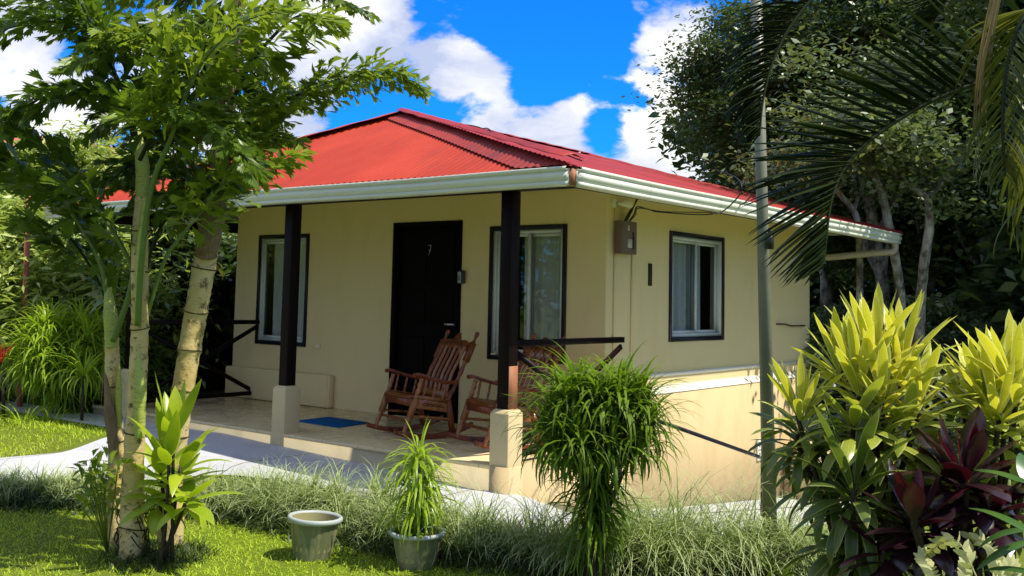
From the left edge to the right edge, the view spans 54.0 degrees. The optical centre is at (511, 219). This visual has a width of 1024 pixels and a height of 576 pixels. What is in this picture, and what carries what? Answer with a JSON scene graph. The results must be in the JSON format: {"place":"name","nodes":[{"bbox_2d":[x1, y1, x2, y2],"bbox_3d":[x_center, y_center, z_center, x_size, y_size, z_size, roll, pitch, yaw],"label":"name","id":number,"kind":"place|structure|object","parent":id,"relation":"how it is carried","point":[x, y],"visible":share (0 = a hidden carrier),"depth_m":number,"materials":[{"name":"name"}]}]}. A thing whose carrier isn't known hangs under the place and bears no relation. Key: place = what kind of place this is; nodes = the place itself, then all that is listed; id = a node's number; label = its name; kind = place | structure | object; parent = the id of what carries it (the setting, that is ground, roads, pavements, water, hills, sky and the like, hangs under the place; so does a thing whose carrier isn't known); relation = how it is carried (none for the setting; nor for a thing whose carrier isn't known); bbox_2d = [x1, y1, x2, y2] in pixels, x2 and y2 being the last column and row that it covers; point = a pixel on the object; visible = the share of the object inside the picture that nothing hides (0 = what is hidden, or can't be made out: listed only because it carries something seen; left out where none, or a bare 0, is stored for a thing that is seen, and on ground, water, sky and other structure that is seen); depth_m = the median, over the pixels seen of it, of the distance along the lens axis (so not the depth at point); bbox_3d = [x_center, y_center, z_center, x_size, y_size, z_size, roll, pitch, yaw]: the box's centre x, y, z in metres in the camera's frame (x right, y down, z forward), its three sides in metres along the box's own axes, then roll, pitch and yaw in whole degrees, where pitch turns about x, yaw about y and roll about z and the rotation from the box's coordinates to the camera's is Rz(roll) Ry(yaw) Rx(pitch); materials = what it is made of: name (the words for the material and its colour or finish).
{"place":"outdoors","nodes":[
{"label":"outdoors","id":0,"kind":"place"},
{"bbox_2d":[0,401,204,432],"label":"path","id":1,"kind":"structure","parent":0,"point":[153,429],"depth_m":10.88,"materials":[{"name":"concrete"}]},
{"bbox_2d":[0,0,820,239],"label":"sky","id":2,"kind":"structure","parent":0,"point":[555,72],"materials":[{"name":"blue"}]},
{"bbox_2d":[0,431,849,537],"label":"path","id":3,"kind":"structure","parent":0,"point":[241,452],"depth_m":8.54,"materials":[{"name":"concrete"}]},
{"bbox_2d":[617,420,792,515],"bbox_3d":[2.247,2.389,9.668,0.030,1.557,4.769,-2,-6,38],"label":"handrail","id":4,"kind":"object","parent":3,"relation":"on","point":[702,436],"visible":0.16,"depth_m":9.14,"materials":[{"name":"black metal"}]},
{"bbox_2d":[0,381,1023,575],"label":"ground","id":5,"kind":"structure","parent":0,"point":[263,545],"depth_m":6.45,"materials":[{"name":"plant"}]},
{"bbox_2d":[0,340,16,416],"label":"red leaf plant","id":6,"kind":"object","parent":5,"relation":"on","point":[2,356],"visible":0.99,"depth_m":10.78,"materials":[{"name":"red plant"}]},
{"bbox_2d":[17,196,30,406],"bbox_3d":[-5.706,0.919,11.768,0.077,2.561,0.209,2,-5,-7],"label":"red post","id":7,"kind":"object","parent":5,"relation":"on","point":[26,274],"visible":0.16,"depth_m":11.77,"materials":[{"name":"red metal"}]},
{"bbox_2d":[0,401,54,428],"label":"spider plant","id":8,"kind":"object","parent":5,"relation":"on","point":[31,414],"visible":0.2,"depth_m":10.61,"materials":[{"name":"green plant"}]},
{"bbox_2d":[18,401,88,424],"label":"spider plant","id":9,"kind":"object","parent":5,"relation":"on","point":[47,417],"visible":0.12,"depth_m":10.65,"materials":[{"name":"green plant"}]},
{"bbox_2d":[0,140,107,229],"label":"leafy shrub","id":10,"kind":"object","parent":5,"relation":"on","point":[32,165],"visible":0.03,"depth_m":14.63,"materials":[{"name":"green plant"}]},
{"bbox_2d":[4,136,120,162],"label":"distant house","id":11,"kind":"structure","parent":5,"relation":"on","point":[45,142],"depth_m":39.98,"materials":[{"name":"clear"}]},
{"bbox_2d":[0,295,125,415],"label":"dracaena bush","id":12,"kind":"object","parent":5,"relation":"on","point":[49,333],"visible":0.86,"depth_m":11.01,"materials":[{"name":"green plant"}]},
{"bbox_2d":[0,191,125,401],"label":"leafy shrub","id":13,"kind":"object","parent":5,"relation":"on","point":[7,257],"visible":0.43,"depth_m":11.99,"materials":[{"name":"green plant"}]},
{"bbox_2d":[2,120,125,232],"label":"leafy shrub","id":14,"kind":"object","parent":5,"relation":"on","point":[67,133],"visible":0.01,"depth_m":15.70,"materials":[{"name":"green plant"}]},
{"bbox_2d":[0,96,137,547],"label":"fishtail palm","id":15,"kind":"object","parent":5,"relation":"on","point":[66,188],"visible":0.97,"depth_m":6.42,"materials":[{"name":"green plant"}]},
{"bbox_2d":[43,346,125,420],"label":"palm tree","id":16,"kind":"object","parent":5,"relation":"on","point":[86,370],"visible":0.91,"depth_m":10.55,"materials":[{"name":"green plant"}]},
{"bbox_2d":[0,203,178,400],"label":"leafy shrub","id":17,"kind":"object","parent":5,"relation":"on","point":[123,268],"visible":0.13,"depth_m":12.45,"materials":[{"name":"green plant"}]},
{"bbox_2d":[60,446,136,550],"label":"palm seedling","id":18,"kind":"object","parent":5,"relation":"on","point":[91,478],"visible":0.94,"depth_m":6.22,"materials":[{"name":"green plant"}]},
{"bbox_2d":[20,302,176,409],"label":"dracaena bush","id":19,"kind":"object","parent":5,"relation":"on","point":[122,343],"visible":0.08,"depth_m":11.89,"materials":[{"name":"green plant"}]},
{"bbox_2d":[4,114,193,263],"bbox_3d":[-6.257,0.498,14.823,4.043,4.296,3.586,-2,-6,38],"label":"leafy shrub","id":20,"kind":"object","parent":5,"relation":"on","point":[90,154],"visible":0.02,"depth_m":14.88,"materials":[{"name":"green plant"}]},
{"bbox_2d":[24,244,221,402],"bbox_3d":[-5.321,1.414,13.534,3.197,2.368,2.949,-2,-6,38],"label":"leafy shrub","id":21,"kind":"object","parent":5,"relation":"on","point":[165,304],"visible":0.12,"depth_m":13.15,"materials":[{"name":"green plant"}]},
{"bbox_2d":[38,263,211,391],"bbox_3d":[-5.798,1.644,14.570,3.111,2.222,2.885,0,-5,19],"label":"leafy shrub","id":22,"kind":"object","parent":5,"relation":"on","point":[202,354],"depth_m":14.24,"materials":[{"name":"green plant"}]},
{"bbox_2d":[88,532,225,575],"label":"weeds","id":23,"kind":"object","parent":5,"relation":"on","point":[185,547],"visible":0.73,"depth_m":6.11,"materials":[{"name":"green plant"}]},
{"bbox_2d":[0,0,318,560],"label":"fishtail palm","id":24,"kind":"object","parent":5,"relation":"on","point":[110,97],"visible":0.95,"depth_m":5.95,"materials":[{"name":"green plant"}]},
{"bbox_2d":[91,120,232,242],"bbox_3d":[-6.420,0.502,17.118,4.369,4.650,3.829,-2,-6,38],"label":"leafy shrub","id":25,"kind":"object","parent":5,"relation":"on","point":[128,134],"depth_m":17.24,"materials":[{"name":"green plant"}]},
{"bbox_2d":[111,227,232,384],"bbox_3d":[-5.399,1.320,15.518,3.340,3.204,3.234,-2,-6,38],"label":"leafy shrub","id":26,"kind":"object","parent":5,"relation":"on","point":[178,253],"visible":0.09,"depth_m":14.87,"materials":[{"name":"green plant"}]},
{"bbox_2d":[114,374,244,567],"bbox_3d":[-2.040,1.488,6.034,0.802,1.178,0.794,0,-5,17],"label":"ti plant","id":27,"kind":"object","parent":5,"relation":"on","point":[172,414],"visible":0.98,"depth_m":5.96,"materials":[{"name":"green plant"}]},
{"bbox_2d":[127,144,235,239],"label":"leafy shrub","id":28,"kind":"object","parent":5,"relation":"on","point":[224,233],"depth_m":19.11,"materials":[{"name":"green plant"}]},
{"bbox_2d":[147,262,235,395],"bbox_3d":[-4.413,1.801,14.269,1.532,2.424,2.794,-2,-5,34],"label":"fern palm","id":29,"kind":"object","parent":5,"relation":"on","point":[225,285],"visible":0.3,"depth_m":14.29,"materials":[{"name":"green plant"}]},
{"bbox_2d":[150,229,237,387],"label":"leafy shrub","id":30,"kind":"object","parent":5,"relation":"on","point":[227,261],"visible":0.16,"depth_m":14.70,"materials":[{"name":"green plant"}]},
{"bbox_2d":[0,0,434,545],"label":"fishtail palm","id":31,"kind":"object","parent":5,"relation":"on","point":[272,111],"visible":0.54,"depth_m":6.48,"materials":[{"name":"green plant"}]},
{"bbox_2d":[287,510,342,561],"bbox_3d":[-1.244,1.984,6.302,0.344,0.255,0.344,0,-7,38],"label":"flower pot","id":32,"kind":"object","parent":5,"relation":"on","point":[313,534],"visible":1,"depth_m":6.19,"materials":[{"name":"ceramic"}]},
{"bbox_2d":[389,525,445,570],"bbox_3d":[-0.581,2.008,6.150,0.344,0.213,0.344,-2,-6,38],"label":"flower pot","id":33,"kind":"object","parent":5,"relation":"on","point":[409,555],"visible":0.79,"depth_m":6.04,"materials":[{"name":"ceramic"}]},
{"bbox_2d":[369,417,473,549],"bbox_3d":[-0.588,1.619,6.189,0.724,0.860,0.654,-2,-6,38],"label":"potted dracaena","id":34,"kind":"object","parent":33,"relation":"in","point":[419,494],"visible":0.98,"depth_m":6.10,"materials":[{"name":"green plant"}]},
{"bbox_2d":[0,475,943,575],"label":"border undergrowth","id":35,"kind":"object","parent":5,"relation":"on","point":[17,503],"visible":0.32,"depth_m":6.55,"materials":[{"name":"green plant"}]},
{"bbox_2d":[44,108,902,513],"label":"house","id":36,"kind":"structure","parent":5,"relation":"on","point":[372,250],"depth_m":10.33,"materials":[{"name":"paint"}]},
{"bbox_2d":[255,234,309,346],"bbox_3d":[-2.726,0.887,12.155,0.933,1.449,0.163,-2,-6,38],"label":"window","id":37,"kind":"structure","parent":36,"relation":"in","point":[261,337],"depth_m":12.31,"materials":[{"name":"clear glass"}]},
{"bbox_2d":[299,417,368,427],"bbox_3d":[-1.794,2.033,10.105,0.689,0.011,0.490,-2,-6,38],"label":"doormat","id":38,"kind":"object","parent":36,"relation":"on","point":[333,422],"visible":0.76,"depth_m":10.06,"materials":[{"name":"blue fabric"}]},
{"bbox_2d":[366,329,479,438],"bbox_3d":[-0.828,1.519,9.390,0.858,0.966,0.638,4,-5,-33],"label":"rocking chair","id":39,"kind":"object","parent":36,"relation":"on","point":[435,399],"visible":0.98,"depth_m":9.35,"materials":[{"name":"brown wood"}]},
{"bbox_2d":[388,220,462,423],"bbox_3d":[-0.904,1.089,10.664,0.991,2.140,0.141,-2,-6,38],"label":"door","id":40,"kind":"structure","parent":36,"relation":"in","point":[427,256],"depth_m":10.72,"materials":[{"name":"brown wood"}]},
{"bbox_2d":[447,333,565,448],"bbox_3d":[-0.045,1.490,8.800,0.858,0.966,0.638,4,-5,-27],"label":"rocking chair","id":41,"kind":"object","parent":36,"relation":"on","point":[487,406],"visible":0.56,"depth_m":8.82,"materials":[{"name":"brown wood"}]},
{"bbox_2d":[487,224,567,363],"bbox_3d":[0.184,0.762,9.892,0.948,1.451,0.163,-2,-6,38],"label":"window","id":42,"kind":"structure","parent":36,"relation":"in","point":[545,248],"depth_m":9.87,"materials":[{"name":"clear glass"}]},
{"bbox_2d":[668,230,724,341],"bbox_3d":[1.920,0.762,10.745,0.163,1.251,1.238,-2,-6,38],"label":"window","id":43,"kind":"structure","parent":36,"relation":"in","point":[684,261],"depth_m":10.72,"materials":[{"name":"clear glass"}]},
{"bbox_2d":[0,448,1022,575],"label":"border grass","id":44,"kind":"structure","parent":5,"relation":"on","point":[682,546],"depth_m":6.34,"materials":[{"name":"green plant"}]},
{"bbox_2d":[496,338,702,575],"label":"dracaena bush","id":45,"kind":"object","parent":5,"relation":"on","point":[597,432],"visible":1,"depth_m":5.68,"materials":[{"name":"green plant"}]},
{"bbox_2d":[621,0,895,264],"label":"broadleaf tree","id":46,"kind":"object","parent":5,"relation":"on","point":[712,131],"visible":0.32,"depth_m":16.59,"materials":[{"name":"green plant"}]},
{"bbox_2d":[751,0,776,539],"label":"lamp pole","id":47,"kind":"object","parent":5,"relation":"on","point":[765,339],"visible":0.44,"depth_m":6.25,"materials":[{"name":"metal"}]},
{"bbox_2d":[624,169,755,220],"bbox_3d":[1.396,-0.201,8.155,1.080,0.410,3.654,1,-5,9],"label":"power cable","id":48,"kind":"object","parent":47,"relation":"hanging from","point":[634,214],"visible":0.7,"depth_m":9.51,"materials":[{"name":"black rubber"}]},
{"bbox_2d":[646,0,968,386],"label":"canopy tree","id":49,"kind":"object","parent":5,"relation":"on","point":[843,287],"visible":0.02,"depth_m":23.66,"materials":[{"name":"green plant"}]},
{"bbox_2d":[784,441,830,500],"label":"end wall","id":50,"kind":"structure","parent":5,"relation":"on","point":[787,490],"depth_m":12.12,"materials":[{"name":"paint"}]},
{"bbox_2d":[695,0,939,393],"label":"broadleaf tree","id":51,"kind":"object","parent":5,"relation":"on","point":[827,294],"visible":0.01,"depth_m":18.81,"materials":[{"name":"green plant"}]},
{"bbox_2d":[698,22,970,494],"bbox_3d":[4.020,0.663,12.933,4.558,6.071,3.164,4,-5,-31],"label":"slender tree","id":52,"kind":"object","parent":5,"relation":"on","point":[851,207],"visible":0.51,"depth_m":12.81,"materials":[{"name":"green plant"}]},
{"bbox_2d":[684,0,1023,465],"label":"slender tree","id":53,"kind":"object","parent":5,"relation":"on","point":[953,160],"visible":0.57,"depth_m":13.12,"materials":[{"name":"green plant"}]},
{"bbox_2d":[700,529,1023,575],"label":"ground cover","id":54,"kind":"object","parent":5,"relation":"on","point":[770,573],"visible":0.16,"depth_m":5.89,"materials":[{"name":"green plant"}]},
{"bbox_2d":[745,282,980,575],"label":"cordyline","id":55,"kind":"object","parent":5,"relation":"on","point":[861,351],"visible":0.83,"depth_m":4.89,"materials":[{"name":"green plant"}]},
{"bbox_2d":[707,0,1023,285],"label":"areca palm","id":56,"kind":"object","parent":5,"relation":"on","point":[812,251],"visible":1,"depth_m":4.30,"materials":[{"name":"green plant"}]},
{"bbox_2d":[802,308,943,435],"bbox_3d":[4.347,2.534,13.518,2.665,2.703,2.532,-2,-6,38],"label":"understory shrub","id":57,"kind":"object","parent":5,"relation":"on","point":[816,332],"visible":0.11,"depth_m":13.14,"materials":[{"name":"green plant"}]},
{"bbox_2d":[763,0,1007,437],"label":"broadleaf tree","id":58,"kind":"object","parent":5,"relation":"on","point":[831,21],"visible":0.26,"depth_m":15.48,"materials":[{"name":"green plant"}]},
{"bbox_2d":[772,32,999,468],"bbox_3d":[4.859,0.603,12.659,3.049,6.262,4.212,0,-5,13],"label":"slender tree","id":59,"kind":"object","parent":5,"relation":"on","point":[895,258],"visible":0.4,"depth_m":12.78,"materials":[{"name":"green plant"}]},
{"bbox_2d":[768,0,1010,339],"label":"broadleaf tree","id":60,"kind":"object","parent":5,"relation":"on","point":[909,251],"visible":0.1,"depth_m":16.57,"materials":[{"name":"green plant"}]},
{"bbox_2d":[809,292,971,413],"bbox_3d":[5.019,2.530,14.034,2.660,3.052,2.776,1,-5,-3],"label":"understory shrub","id":61,"kind":"object","parent":5,"relation":"on","point":[938,305],"visible":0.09,"depth_m":13.77,"materials":[{"name":"green plant"}]},
{"bbox_2d":[809,192,976,320],"bbox_3d":[9.398,0.069,26.103,9.165,11.326,8.964,-2,-6,38],"label":"canopy tree","id":62,"kind":"object","parent":5,"relation":"on","point":[816,301],"visible":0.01,"depth_m":23.70,"materials":[{"name":"green plant"}]},
{"bbox_2d":[809,188,1005,318],"bbox_3d":[11.190,0.026,25.026,8.486,11.321,9.212,3,-5,-19],"label":"canopy tree","id":63,"kind":"object","parent":5,"relation":"on","point":[943,229],"visible":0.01,"depth_m":22.89,"materials":[{"name":"green plant"}]},
{"bbox_2d":[888,376,958,442],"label":"understory shrub","id":64,"kind":"object","parent":5,"relation":"on","point":[928,406],"visible":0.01,"depth_m":14.89,"materials":[{"name":"green plant"}]},
{"bbox_2d":[836,405,1023,575],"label":"purple cordyline","id":65,"kind":"object","parent":5,"relation":"on","point":[942,507],"visible":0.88,"depth_m":4.43,"materials":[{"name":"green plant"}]},
{"bbox_2d":[867,0,1023,340],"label":"canopy tree","id":66,"kind":"object","parent":5,"relation":"on","point":[1005,287],"visible":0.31,"depth_m":14.29,"materials":[{"name":"green plant"}]},
{"bbox_2d":[879,4,1014,477],"bbox_3d":[8.486,0.031,18.112,5.592,10.041,5.810,3,-5,-22],"label":"broadleaf tree","id":67,"kind":"object","parent":5,"relation":"on","point":[956,224],"visible":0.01,"depth_m":18.21,"materials":[{"name":"green plant"}]},
{"bbox_2d":[905,287,1000,443],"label":"understory shrub","id":68,"kind":"object","parent":5,"relation":"on","point":[947,324],"visible":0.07,"depth_m":16.84,"materials":[{"name":"green plant"}]},
{"bbox_2d":[886,0,1023,226],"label":"broadleaf tree","id":69,"kind":"object","parent":5,"relation":"on","point":[984,10],"visible":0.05,"depth_m":15.02,"materials":[{"name":"green plant"}]},
{"bbox_2d":[890,310,1023,575],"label":"cordyline","id":70,"kind":"object","parent":5,"relation":"on","point":[992,375],"visible":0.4,"depth_m":4.88,"materials":[{"name":"plant"}]},
{"bbox_2d":[897,182,1020,318],"bbox_3d":[11.990,-0.305,23.516,9.355,11.790,8.779,-2,-6,38],"label":"canopy tree","id":71,"kind":"object","parent":5,"relation":"on","point":[971,238],"visible":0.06,"depth_m":22.62,"materials":[{"name":"green plant"}]},
{"bbox_2d":[909,529,1021,575],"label":"variegated shrub","id":72,"kind":"object","parent":5,"relation":"on","point":[926,563],"visible":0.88,"depth_m":4.17,"materials":[{"name":"green plant"}]},
{"bbox_2d":[925,309,1020,414],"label":"understory shrub","id":73,"kind":"object","parent":5,"relation":"on","point":[978,323],"visible":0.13,"depth_m":14.38,"materials":[{"name":"green plant"}]},
{"bbox_2d":[933,340,1023,453],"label":"understory shrub","id":74,"kind":"object","parent":5,"relation":"on","point":[1014,449],"visible":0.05,"depth_m":12.89,"materials":[{"name":"green plant"}]},
{"bbox_2d":[936,193,1020,333],"bbox_3d":[13.168,-0.270,19.972,8.890,11.222,8.742,2,-5,-6],"label":"canopy tree","id":75,"kind":"object","parent":5,"relation":"on","point":[961,270],"depth_m":21.23,"materials":[{"name":"green plant"}]},
{"bbox_2d":[969,453,1023,573],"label":"broad leaf plant","id":76,"kind":"object","parent":5,"relation":"on","point":[1002,551],"visible":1,"depth_m":3.78,"materials":[{"name":"green plant"}]}
]}

